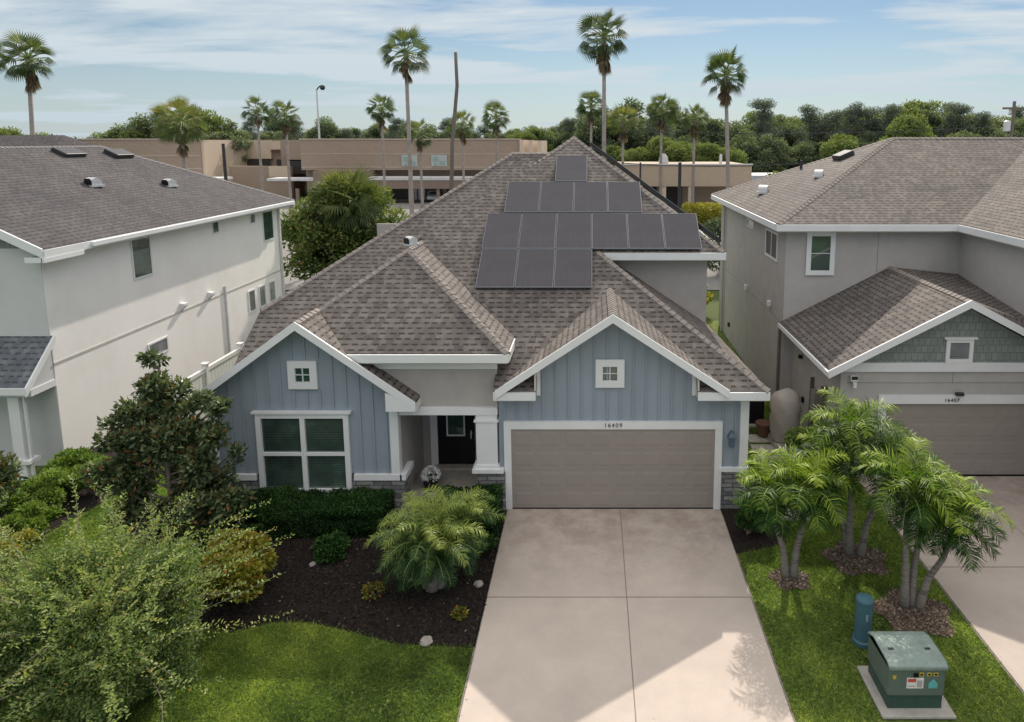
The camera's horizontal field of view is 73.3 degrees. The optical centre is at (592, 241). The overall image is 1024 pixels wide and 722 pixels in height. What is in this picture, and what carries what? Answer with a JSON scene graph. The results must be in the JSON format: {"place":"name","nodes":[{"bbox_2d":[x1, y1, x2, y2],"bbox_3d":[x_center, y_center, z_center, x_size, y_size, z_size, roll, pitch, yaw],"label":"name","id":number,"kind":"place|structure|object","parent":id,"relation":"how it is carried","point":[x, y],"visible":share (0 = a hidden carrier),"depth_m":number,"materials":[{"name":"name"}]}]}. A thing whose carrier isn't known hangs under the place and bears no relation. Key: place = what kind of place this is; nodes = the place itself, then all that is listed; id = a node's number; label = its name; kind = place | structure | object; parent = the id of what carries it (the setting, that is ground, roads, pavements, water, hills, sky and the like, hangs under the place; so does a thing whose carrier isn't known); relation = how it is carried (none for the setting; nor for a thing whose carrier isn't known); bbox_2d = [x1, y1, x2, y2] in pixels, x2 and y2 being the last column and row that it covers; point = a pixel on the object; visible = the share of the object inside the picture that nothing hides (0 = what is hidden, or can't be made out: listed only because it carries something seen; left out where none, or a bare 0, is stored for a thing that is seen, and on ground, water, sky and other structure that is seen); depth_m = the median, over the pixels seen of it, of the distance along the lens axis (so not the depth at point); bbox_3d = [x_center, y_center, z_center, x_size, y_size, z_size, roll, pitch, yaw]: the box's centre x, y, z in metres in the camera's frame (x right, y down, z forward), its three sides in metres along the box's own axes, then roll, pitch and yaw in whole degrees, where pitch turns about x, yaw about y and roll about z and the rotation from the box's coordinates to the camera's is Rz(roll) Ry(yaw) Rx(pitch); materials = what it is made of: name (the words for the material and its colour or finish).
{"place":"outdoors","nodes":[
{"label":"outdoors","id":0,"kind":"place"},
{"bbox_2d":[0,439,212,721],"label":"grass","id":1,"kind":"structure","parent":0,"point":[95,515],"depth_m":15.53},
{"bbox_2d":[0,492,69,612],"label":"arching shrub","id":2,"kind":"object","parent":1,"relation":"on","point":[25,550],"visible":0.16,"depth_m":11.89,"materials":[{"name":"green plant"}]},
{"bbox_2d":[0,135,294,479],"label":"white house","id":3,"kind":"structure","parent":0,"point":[113,262],"depth_m":21.43,"materials":[{"name":"beige paint"}]},
{"bbox_2d":[130,237,153,280],"bbox_3d":[-14.505,0.455,21.937,0.030,1.430,0.970,0,8,0],"label":"side window","id":4,"kind":"structure","parent":3,"relation":"in","point":[141,251],"depth_m":21.93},
{"bbox_2d":[38,617,476,721],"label":"grass","id":5,"kind":"structure","parent":0,"point":[325,640],"depth_m":11.29,"materials":[{"name":"plant"}]},
{"bbox_2d":[280,202,719,289],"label":"parking lot","id":6,"kind":"structure","parent":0,"point":[713,280],"depth_m":47.71,"materials":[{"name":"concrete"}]},
{"bbox_2d":[0,28,56,134],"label":"fan palm","id":7,"kind":"object","parent":6,"relation":"on","point":[28,68],"visible":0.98,"depth_m":54.16,"materials":[{"name":"green plant"}]},
{"bbox_2d":[147,94,210,169],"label":"fan palm","id":8,"kind":"object","parent":6,"relation":"on","point":[168,134],"visible":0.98,"depth_m":56.58,"materials":[{"name":"green plant"}]},
{"bbox_2d":[240,94,270,190],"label":"fan palm","id":9,"kind":"object","parent":6,"relation":"on","point":[256,115],"visible":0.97,"depth_m":82.64,"materials":[{"name":"green plant"}]},
{"bbox_2d":[267,99,301,212],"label":"fan palm","id":10,"kind":"object","parent":6,"relation":"on","point":[273,117],"visible":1,"depth_m":82.67,"materials":[{"name":"green plant"}]},
{"bbox_2d":[366,91,395,209],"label":"fan palm","id":11,"kind":"object","parent":6,"relation":"on","point":[379,119],"visible":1,"depth_m":84.45,"materials":[{"name":"green plant"}]},
{"bbox_2d":[377,24,432,214],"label":"fan palm","id":12,"kind":"object","parent":6,"relation":"on","point":[405,64],"visible":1,"depth_m":56.33,"materials":[{"name":"green plant"}]},
{"bbox_2d":[405,119,434,207],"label":"fan palm","id":13,"kind":"object","parent":6,"relation":"on","point":[420,142],"visible":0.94,"depth_m":83.04,"materials":[{"name":"green plant"}]},
{"bbox_2d":[449,52,458,190],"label":"bare palm trunk","id":14,"kind":"object","parent":6,"relation":"on","point":[451,181],"visible":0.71,"depth_m":59.05,"materials":[{"name":"plant"}]},
{"bbox_2d":[445,109,476,182],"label":"fan palm","id":15,"kind":"object","parent":6,"relation":"on","point":[460,132],"visible":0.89,"depth_m":82.93,"materials":[{"name":"green plant"}]},
{"bbox_2d":[482,99,510,161],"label":"fan palm","id":16,"kind":"object","parent":6,"relation":"on","point":[495,127],"visible":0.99,"depth_m":86.49,"materials":[{"name":"green plant"}]},
{"bbox_2d":[574,90,608,148],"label":"fan palm","id":17,"kind":"object","parent":6,"relation":"on","point":[581,107],"visible":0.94,"depth_m":82.38,"materials":[{"name":"green plant"}]},
{"bbox_2d":[574,7,628,159],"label":"fan palm","id":18,"kind":"object","parent":6,"relation":"on","point":[603,51],"visible":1,"depth_m":54.13,"materials":[{"name":"green plant"}]},
{"bbox_2d":[606,104,638,172],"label":"fan palm","id":19,"kind":"object","parent":6,"relation":"on","point":[627,111],"visible":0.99,"depth_m":78.72,"materials":[{"name":"green plant"}]},
{"bbox_2d":[644,93,678,200],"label":"fan palm","id":20,"kind":"object","parent":6,"relation":"on","point":[670,116],"visible":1,"depth_m":80.64,"materials":[{"name":"green plant"}]},
{"bbox_2d":[642,135,692,161],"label":"light oak tree","id":21,"kind":"object","parent":6,"relation":"on","point":[673,151],"visible":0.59,"depth_m":96.14,"materials":[{"name":"green plant"}]},
{"bbox_2d":[615,162,752,210],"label":"tan building","id":22,"kind":"structure","parent":6,"relation":"on","point":[709,181],"depth_m":81.79,"materials":[{"name":"paint"}]},
{"bbox_2d":[679,102,709,202],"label":"fan palm","id":23,"kind":"object","parent":6,"relation":"on","point":[694,126],"visible":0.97,"depth_m":80.68,"materials":[{"name":"green plant"}]},
{"bbox_2d":[681,201,721,225],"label":"clipped hedge","id":24,"kind":"object","parent":6,"relation":"on","point":[712,211],"visible":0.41,"depth_m":69.86,"materials":[{"name":"yellow plant"}]},
{"bbox_2d":[689,142,747,163],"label":"light oak tree","id":25,"kind":"object","parent":6,"relation":"on","point":[706,153],"visible":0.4,"depth_m":97.35,"materials":[{"name":"green plant"}]},
{"bbox_2d":[701,46,749,188],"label":"fan palm","id":26,"kind":"object","parent":6,"relation":"on","point":[726,85],"visible":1,"depth_m":56.49,"materials":[{"name":"green plant"}]},
{"bbox_2d":[285,195,718,320],"bbox_3d":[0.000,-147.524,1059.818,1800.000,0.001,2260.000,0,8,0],"label":"ground","id":27,"kind":"structure","parent":0,"point":[712,310],"depth_m":37.17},
{"bbox_2d":[158,104,232,139],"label":"light oak tree","id":28,"kind":"object","parent":27,"relation":"on","point":[219,125],"visible":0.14,"depth_m":109.70,"materials":[{"name":"green plant"}]},
{"bbox_2d":[193,118,253,161],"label":"oak tree","id":29,"kind":"object","parent":27,"relation":"on","point":[238,136],"visible":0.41,"depth_m":108.49,"materials":[{"name":"green plant"}]},
{"bbox_2d":[81,139,546,202],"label":"shopping building","id":30,"kind":"structure","parent":27,"relation":"on","point":[309,159],"depth_m":99.32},
{"bbox_2d":[302,116,350,138],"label":"oak tree","id":31,"kind":"object","parent":27,"relation":"on","point":[330,130],"visible":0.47,"depth_m":177.54,"materials":[{"name":"green plant"}]},
{"bbox_2d":[280,173,408,280],"bbox_3d":[-13.599,-0.218,37.503,7.848,7.314,5.711,-2,9,-12],"label":"broadleaf tree","id":32,"kind":"object","parent":27,"relation":"on","point":[317,246],"visible":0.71,"depth_m":35.76,"materials":[{"name":"green plant"}]},
{"bbox_2d":[306,164,385,249],"bbox_3d":[-13.064,-0.263,36.258,4.150,7.767,4.237,0,8,0],"label":"cabbage palm","id":33,"kind":"object","parent":27,"relation":"on","point":[359,176],"visible":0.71,"depth_m":35.32,"materials":[{"name":"green plant"}]},
{"bbox_2d":[572,97,659,154],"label":"oak tree","id":34,"kind":"object","parent":27,"relation":"on","point":[583,130],"visible":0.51,"depth_m":113.82,"materials":[{"name":"green plant"}]},
{"bbox_2d":[689,117,768,148],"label":"oak tree","id":35,"kind":"object","parent":27,"relation":"on","point":[714,126],"visible":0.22,"depth_m":116.89,"materials":[{"name":"green plant"}]},
{"bbox_2d":[729,129,772,172],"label":"oak tree","id":36,"kind":"object","parent":27,"relation":"on","point":[745,143],"visible":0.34,"depth_m":107.00,"materials":[{"name":"green plant"}]},
{"bbox_2d":[747,98,786,144],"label":"pine tree","id":37,"kind":"object","parent":27,"relation":"on","point":[765,114],"visible":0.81,"depth_m":115.10,"materials":[{"name":"green plant"}]},
{"bbox_2d":[746,132,790,172],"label":"oak tree","id":38,"kind":"object","parent":27,"relation":"on","point":[768,152],"visible":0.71,"depth_m":105.83,"materials":[{"name":"green plant"}]},
{"bbox_2d":[772,144,819,169],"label":"oak tree","id":39,"kind":"object","parent":27,"relation":"on","point":[797,151],"visible":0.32,"depth_m":108.08,"materials":[{"name":"green plant"}]},
{"bbox_2d":[791,104,825,145],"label":"pine tree","id":40,"kind":"object","parent":27,"relation":"on","point":[808,111],"visible":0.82,"depth_m":115.68,"materials":[{"name":"green plant"}]},
{"bbox_2d":[808,109,846,142],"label":"pine tree","id":41,"kind":"object","parent":27,"relation":"on","point":[829,128],"visible":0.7,"depth_m":114.26,"materials":[{"name":"green plant"}]},
{"bbox_2d":[819,133,858,158],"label":"light oak tree","id":42,"kind":"object","parent":27,"relation":"on","point":[838,144],"visible":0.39,"depth_m":100.77,"materials":[{"name":"green plant"}]},
{"bbox_2d":[835,101,868,138],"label":"tree","id":43,"kind":"object","parent":27,"relation":"on","point":[854,113],"visible":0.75,"depth_m":113.42,"materials":[{"name":"green plant"}]},
{"bbox_2d":[711,137,1023,476],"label":"taupe house","id":44,"kind":"structure","parent":27,"relation":"on","point":[891,270],"depth_m":21.17,"materials":[{"name":"paint"}]},
{"bbox_2d":[805,232,835,274],"bbox_3d":[7.190,0.354,21.528,1.040,1.450,0.090,0,8,0],"label":"upstairs window","id":45,"kind":"structure","parent":44,"relation":"in","point":[820,247],"depth_m":21.55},
{"bbox_2d":[885,404,1023,475],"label":"garage door","id":46,"kind":"structure","parent":44,"relation":"in","point":[975,439],"depth_m":18.00,"materials":[{"name":"beige metal"}]},
{"bbox_2d":[944,337,977,362],"bbox_3d":[9.450,2.798,17.572,0.840,0.690,0.090,0,8,0],"label":"gable window","id":47,"kind":"structure","parent":44,"relation":"in","point":[958,349],"depth_m":17.59,"materials":[{"name":"grey glass"}]},
{"bbox_2d":[853,106,884,142],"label":"pine tree","id":48,"kind":"object","parent":27,"relation":"on","point":[870,112],"visible":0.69,"depth_m":113.60,"materials":[{"name":"green plant"}]},
{"bbox_2d":[875,113,936,142],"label":"light oak tree","id":49,"kind":"object","parent":27,"relation":"on","point":[912,121],"visible":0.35,"depth_m":100.12,"materials":[{"name":"green plant"}]},
{"bbox_2d":[863,99,953,133],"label":"light oak tree","id":50,"kind":"object","parent":27,"relation":"on","point":[913,104],"visible":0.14,"depth_m":122.63,"materials":[{"name":"green plant"}]},
{"bbox_2d":[935,102,976,136],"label":"tree","id":51,"kind":"object","parent":27,"relation":"on","point":[963,109],"visible":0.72,"depth_m":113.98,"materials":[{"name":"green plant"}]},
{"bbox_2d":[918,108,996,136],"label":"oak tree","id":52,"kind":"object","parent":27,"relation":"on","point":[931,114],"visible":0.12,"depth_m":116.84,"materials":[{"name":"green plant"}]},
{"bbox_2d":[0,0,1023,138],"label":"sky","id":53,"kind":"structure","parent":0,"point":[114,59],"materials":[{"name":"blue"}]},
{"bbox_2d":[1,321,1023,721],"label":"lawn","id":54,"kind":"structure","parent":0,"point":[713,325],"depth_m":11.88,"materials":[{"name":"plant"}]},
{"bbox_2d":[0,450,28,505],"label":"magnolia tree","id":55,"kind":"object","parent":54,"relation":"on","point":[6,486],"visible":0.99,"depth_m":14.05,"materials":[{"name":"green plant"}]},
{"bbox_2d":[1,421,204,541],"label":"side bed","id":56,"kind":"object","parent":54,"relation":"on","point":[86,500],"visible":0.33,"depth_m":16.84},
{"bbox_2d":[0,499,64,541],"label":"garden shrub","id":57,"kind":"object","parent":56,"relation":"on","point":[32,513],"visible":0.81,"depth_m":15.27,"materials":[{"name":"green plant"}]},
{"bbox_2d":[7,467,68,512],"bbox_3d":[-13.109,5.971,16.248,1.286,1.212,1.120,0,8,0],"label":"garden shrub","id":58,"kind":"object","parent":56,"relation":"on","point":[48,490],"visible":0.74,"depth_m":16.12,"materials":[{"name":"green plant"}]},
{"bbox_2d":[36,446,101,489],"bbox_3d":[-13.210,5.884,17.269,1.355,1.086,1.489,0,8,0],"label":"garden shrub","id":59,"kind":"object","parent":56,"relation":"on","point":[68,459],"visible":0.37,"depth_m":17.35,"materials":[{"name":"green plant"}]},
{"bbox_2d":[0,469,294,721],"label":"arching shrub","id":60,"kind":"object","parent":54,"relation":"on","point":[101,637],"visible":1,"depth_m":10.03,"materials":[{"name":"green plant"}]},
{"bbox_2d":[167,342,243,419],"bbox_3d":[-12.220,4.283,24.867,0.200,1.900,11.050,0,8,0],"label":"vinyl fence","id":61,"kind":"object","parent":54,"relation":"on","point":[205,375],"visible":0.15,"depth_m":21.77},
{"bbox_2d":[95,511,505,646],"bbox_3d":[-6.440,6.819,14.279,8.720,0.001,4.540,0,8,0],"label":"mulch bed","id":62,"kind":"object","parent":54,"relation":"on","point":[424,622],"visible":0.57,"depth_m":13.25,"materials":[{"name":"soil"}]},
{"bbox_2d":[75,347,256,547],"bbox_3d":[-8.911,4.501,14.534,3.592,4.688,1.720,1,9,10],"label":"magnolia tree","id":63,"kind":"object","parent":62,"relation":"on","point":[139,436],"visible":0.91,"depth_m":14.19,"materials":[{"name":"green plant"}]},
{"bbox_2d":[192,527,278,603],"bbox_3d":[-7.002,6.339,13.177,1.642,1.378,1.635,0,8,0],"label":"croton shrub","id":64,"kind":"object","parent":62,"relation":"on","point":[251,571],"visible":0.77,"depth_m":12.88,"materials":[{"name":"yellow plant"}]},
{"bbox_2d":[196,485,395,538],"bbox_3d":[-6.825,6.267,15.735,4.293,0.918,1.219,0,8,0],"label":"hedge","id":65,"kind":"object","parent":62,"relation":"on","point":[311,512],"visible":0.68,"depth_m":15.36,"materials":[{"name":"green plant"}]},
{"bbox_2d":[309,530,351,563],"bbox_3d":[-5.636,6.580,14.699,0.883,0.516,0.858,-4,9,-25],"label":"bed shrub","id":66,"kind":"object","parent":62,"relation":"on","point":[330,547],"visible":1,"depth_m":14.60,"materials":[{"name":"green plant"}]},
{"bbox_2d":[364,483,508,593],"bbox_3d":[-3.163,6.009,13.753,2.921,1.982,2.426,0,8,0],"label":"pygmy date palm","id":67,"kind":"object","parent":62,"relation":"on","point":[437,532],"visible":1,"depth_m":13.28,"materials":[{"name":"plant"}]},
{"bbox_2d":[436,483,504,536],"bbox_3d":[-2.875,6.197,15.703,1.596,1.020,1.168,0,8,0],"label":"hedge","id":68,"kind":"object","parent":62,"relation":"on","point":[496,491],"visible":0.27,"depth_m":15.66,"materials":[{"name":"green plant"}]},
{"bbox_2d":[192,136,771,519],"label":"blue house","id":69,"kind":"structure","parent":54,"relation":"on","point":[399,357],"depth_m":16.31,"materials":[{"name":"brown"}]},
{"bbox_2d":[250,410,352,493],"bbox_3d":[-6.855,5.015,16.184,2.330,2.070,0.125,0,8,0],"label":"front window","id":70,"kind":"structure","parent":69,"relation":"in","point":[307,449],"depth_m":16.20,"materials":[{"name":"green glass"}]},
{"bbox_2d":[287,360,318,388],"bbox_3d":[-6.780,3.115,15.936,0.680,0.680,0.060,0,8,0],"label":"attic window","id":71,"kind":"structure","parent":69,"relation":"in","point":[302,374],"depth_m":15.92,"materials":[{"name":"white glass"}]},
{"bbox_2d":[430,415,474,465],"bbox_3d":[-3.790,5.001,18.363,1.180,2.220,0.130,0,8,0],"label":"front door","id":72,"kind":"structure","parent":69,"relation":"in","point":[452,436],"depth_m":18.42,"materials":[{"name":"black paint"}]},
{"bbox_2d":[475,249,517,287],"bbox_3d":[-2.602,0.755,18.636,1.040,0.117,1.490,0,42,0],"label":"solar panel","id":73,"kind":"object","parent":69,"relation":"attached to","point":[497,268],"visible":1,"depth_m":18.58,"materials":[{"name":"glass"}]},
{"bbox_2d":[481,213,521,248],"bbox_3d":[-2.622,-0.277,19.777,1.040,0.117,1.539,0,42,0],"label":"solar panel","id":74,"kind":"object","parent":69,"relation":"attached to","point":[502,231],"visible":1,"depth_m":19.71,"materials":[{"name":"glass"}]},
{"bbox_2d":[504,182,540,212],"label":"solar panel","id":75,"kind":"object","parent":69,"relation":"attached to","point":[522,197],"visible":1,"depth_m":20.88,"materials":[{"name":"glass"}]},
{"bbox_2d":[514,249,554,287],"bbox_3d":[-1.566,0.755,18.636,1.040,0.117,1.490,0,42,0],"label":"solar panel","id":76,"kind":"object","parent":69,"relation":"attached to","point":[535,268],"visible":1,"depth_m":18.58,"materials":[{"name":"glass"}]},
{"bbox_2d":[518,213,556,249],"bbox_3d":[-1.586,-0.277,19.777,1.040,0.117,1.539,0,42,0],"label":"solar panel","id":77,"kind":"object","parent":69,"relation":"attached to","point":[537,230],"visible":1,"depth_m":19.71,"materials":[{"name":"glass"}]},
{"bbox_2d":[539,182,573,212],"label":"solar panel","id":78,"kind":"object","parent":69,"relation":"attached to","point":[556,197],"visible":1,"depth_m":20.88,"materials":[{"name":"glass"}]},
{"bbox_2d":[555,155,587,181],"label":"solar panel","id":79,"kind":"object","parent":69,"relation":"attached to","point":[571,168],"visible":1,"depth_m":22.00,"materials":[{"name":"glass"}]},
{"bbox_2d":[554,249,592,287],"bbox_3d":[-0.530,0.755,18.636,1.040,0.117,1.490,0,42,0],"label":"solar panel","id":80,"kind":"object","parent":69,"relation":"attached to","point":[573,268],"visible":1,"depth_m":18.58,"materials":[{"name":"glass"}]},
{"bbox_2d":[555,213,591,249],"bbox_3d":[-0.550,-0.277,19.777,1.040,0.117,1.539,0,42,0],"label":"solar panel","id":81,"kind":"object","parent":69,"relation":"attached to","point":[573,230],"visible":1,"depth_m":19.71,"materials":[{"name":"glass"}]},
{"bbox_2d":[574,182,607,212],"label":"solar panel","id":82,"kind":"object","parent":69,"relation":"attached to","point":[590,197],"visible":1,"depth_m":20.88,"materials":[{"name":"glass"}]},
{"bbox_2d":[592,213,627,249],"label":"solar panel","id":83,"kind":"object","parent":69,"relation":"attached to","point":[609,231],"visible":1,"depth_m":19.71,"materials":[{"name":"glass"}]},
{"bbox_2d":[595,359,624,387],"bbox_3d":[0.400,3.101,16.035,0.680,0.680,0.060,0,8,0],"label":"attic window","id":84,"kind":"structure","parent":69,"relation":"in","point":[616,367],"depth_m":16.02,"materials":[{"name":"white glass"}]},
{"bbox_2d":[511,429,714,508],"bbox_3d":[0.480,5.462,16.404,4.860,2.040,0.060,0,8,0],"label":"garage door","id":85,"kind":"structure","parent":69,"relation":"in","point":[552,468],"depth_m":16.38,"materials":[{"name":"beige metal"}]},
{"bbox_2d":[607,182,641,212],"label":"solar panel","id":86,"kind":"object","parent":69,"relation":"attached to","point":[624,197],"visible":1,"depth_m":20.88,"materials":[{"name":"glass"}]},
{"bbox_2d":[627,213,664,249],"bbox_3d":[1.522,-0.277,19.777,1.040,0.117,1.539,0,42,0],"label":"solar panel","id":87,"kind":"object","parent":69,"relation":"attached to","point":[645,231],"visible":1,"depth_m":19.71,"materials":[{"name":"glass"}]},
{"bbox_2d":[589,142,720,242],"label":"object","id":88,"kind":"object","parent":69,"relation":"attached to","point":[656,193],"visible":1,"depth_m":21.39,"materials":[{"name":"black paint"}]},
{"bbox_2d":[662,213,701,249],"bbox_3d":[2.558,-0.277,19.777,1.040,0.117,1.539,0,42,0],"label":"solar panel","id":89,"kind":"object","parent":69,"relation":"attached to","point":[681,231],"visible":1,"depth_m":19.71,"materials":[{"name":"glass"}]},
{"bbox_2d":[721,487,786,553],"bbox_3d":[3.800,6.539,16.179,1.400,0.001,2.900,0,8,0],"label":"corner bed","id":90,"kind":"object","parent":54,"relation":"on","point":[746,540],"visible":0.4,"depth_m":15.39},
{"bbox_2d":[733,487,771,531],"bbox_3d":[3.774,6.143,15.574,1.210,1.067,0.696,-5,10,-32],"label":"corner shrub","id":91,"kind":"object","parent":90,"relation":"on","point":[745,525],"visible":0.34,"depth_m":15.35,"materials":[{"name":"green plant"}]},
{"bbox_2d":[768,388,801,449],"bbox_3d":[5.624,5.130,19.957,0.904,1.700,0.924,0,8,0],"label":"covered heater","id":92,"kind":"object","parent":54,"relation":"on","point":[786,411],"visible":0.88,"depth_m":19.64,"materials":[{"name":"fabric"}]},
{"bbox_2d":[731,444,851,581],"bbox_3d":[3.931,5.545,13.743,2.478,2.872,2.146,0,8,0],"label":"christmas palm","id":93,"kind":"object","parent":54,"relation":"on","point":[809,478],"visible":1,"depth_m":13.42,"materials":[{"name":"plant"}]},
{"bbox_2d":[784,419,845,475],"bbox_3d":[5.727,5.407,17.489,1.328,1.958,1.649,-4,9,-24],"label":"side shrub","id":94,"kind":"object","parent":54,"relation":"on","point":[795,442],"visible":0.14,"depth_m":17.54,"materials":[{"name":"green plant"}]},
{"bbox_2d":[822,544,887,574],"bbox_3d":[5.620,6.762,14.611,1.356,0.001,1.204,0,8,0],"label":"mulch ring","id":95,"kind":"object","parent":54,"relation":"on","point":[883,571],"visible":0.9,"depth_m":14.36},
{"bbox_2d":[820,540,889,575],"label":"wood chips","id":96,"kind":"object","parent":95,"relation":"on","point":[864,564],"visible":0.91,"depth_m":14.43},
{"bbox_2d":[779,386,943,559],"bbox_3d":[5.619,5.037,14.488,3.295,3.672,2.282,0,8,0],"label":"christmas palm","id":97,"kind":"object","parent":54,"relation":"on","point":[852,422],"visible":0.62,"depth_m":14.22,"materials":[{"name":"plant"}]},
{"bbox_2d":[852,592,873,648],"bbox_3d":[4.790,6.696,12.088,0.340,0.900,0.340,0,8,0],"label":"utility pedestal","id":98,"kind":"object","parent":54,"relation":"on","point":[863,616],"visible":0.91,"depth_m":11.98,"materials":[{"name":"plastic"}]},
{"bbox_2d":[735,401,1023,721],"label":"grass","id":99,"kind":"structure","parent":54,"relation":"on","point":[851,607],"depth_m":12.40,"materials":[{"name":"plant"}]},
{"bbox_2d":[857,631,955,718],"bbox_3d":[5.030,6.859,10.960,1.140,0.868,1.040,0,8,0],"label":"transformer cabinet","id":100,"kind":"object","parent":54,"relation":"on","point":[902,673],"visible":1,"depth_m":10.64,"materials":[{"name":"metal"}]},
{"bbox_2d":[873,589,954,635],"bbox_3d":[6.050,7.010,12.934,1.487,0.001,1.320,0,8,0],"label":"mulch ring","id":101,"kind":"object","parent":54,"relation":"on","point":[923,615],"visible":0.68,"depth_m":12.74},
{"bbox_2d":[873,587,955,637],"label":"wood chips","id":102,"kind":"object","parent":101,"relation":"on","point":[941,612],"visible":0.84,"depth_m":12.76,"materials":[{"name":"wood"}]},
{"bbox_2d":[850,434,1017,612],"bbox_3d":[6.229,5.450,12.798,2.793,3.350,2.184,0,8,0],"label":"christmas palm","id":103,"kind":"object","parent":54,"relation":"on","point":[923,495],"visible":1,"depth_m":12.43,"materials":[{"name":"plant"}]},
{"bbox_2d":[457,509,795,721],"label":"driveway","id":104,"kind":"structure","parent":0,"point":[619,615],"depth_m":12.50,"materials":[{"name":"concrete"}]},
{"bbox_2d":[857,476,1023,693],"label":"neighbor driveway","id":105,"kind":"structure","parent":0,"point":[988,600],"depth_m":13.87,"materials":[{"name":"concrete"}]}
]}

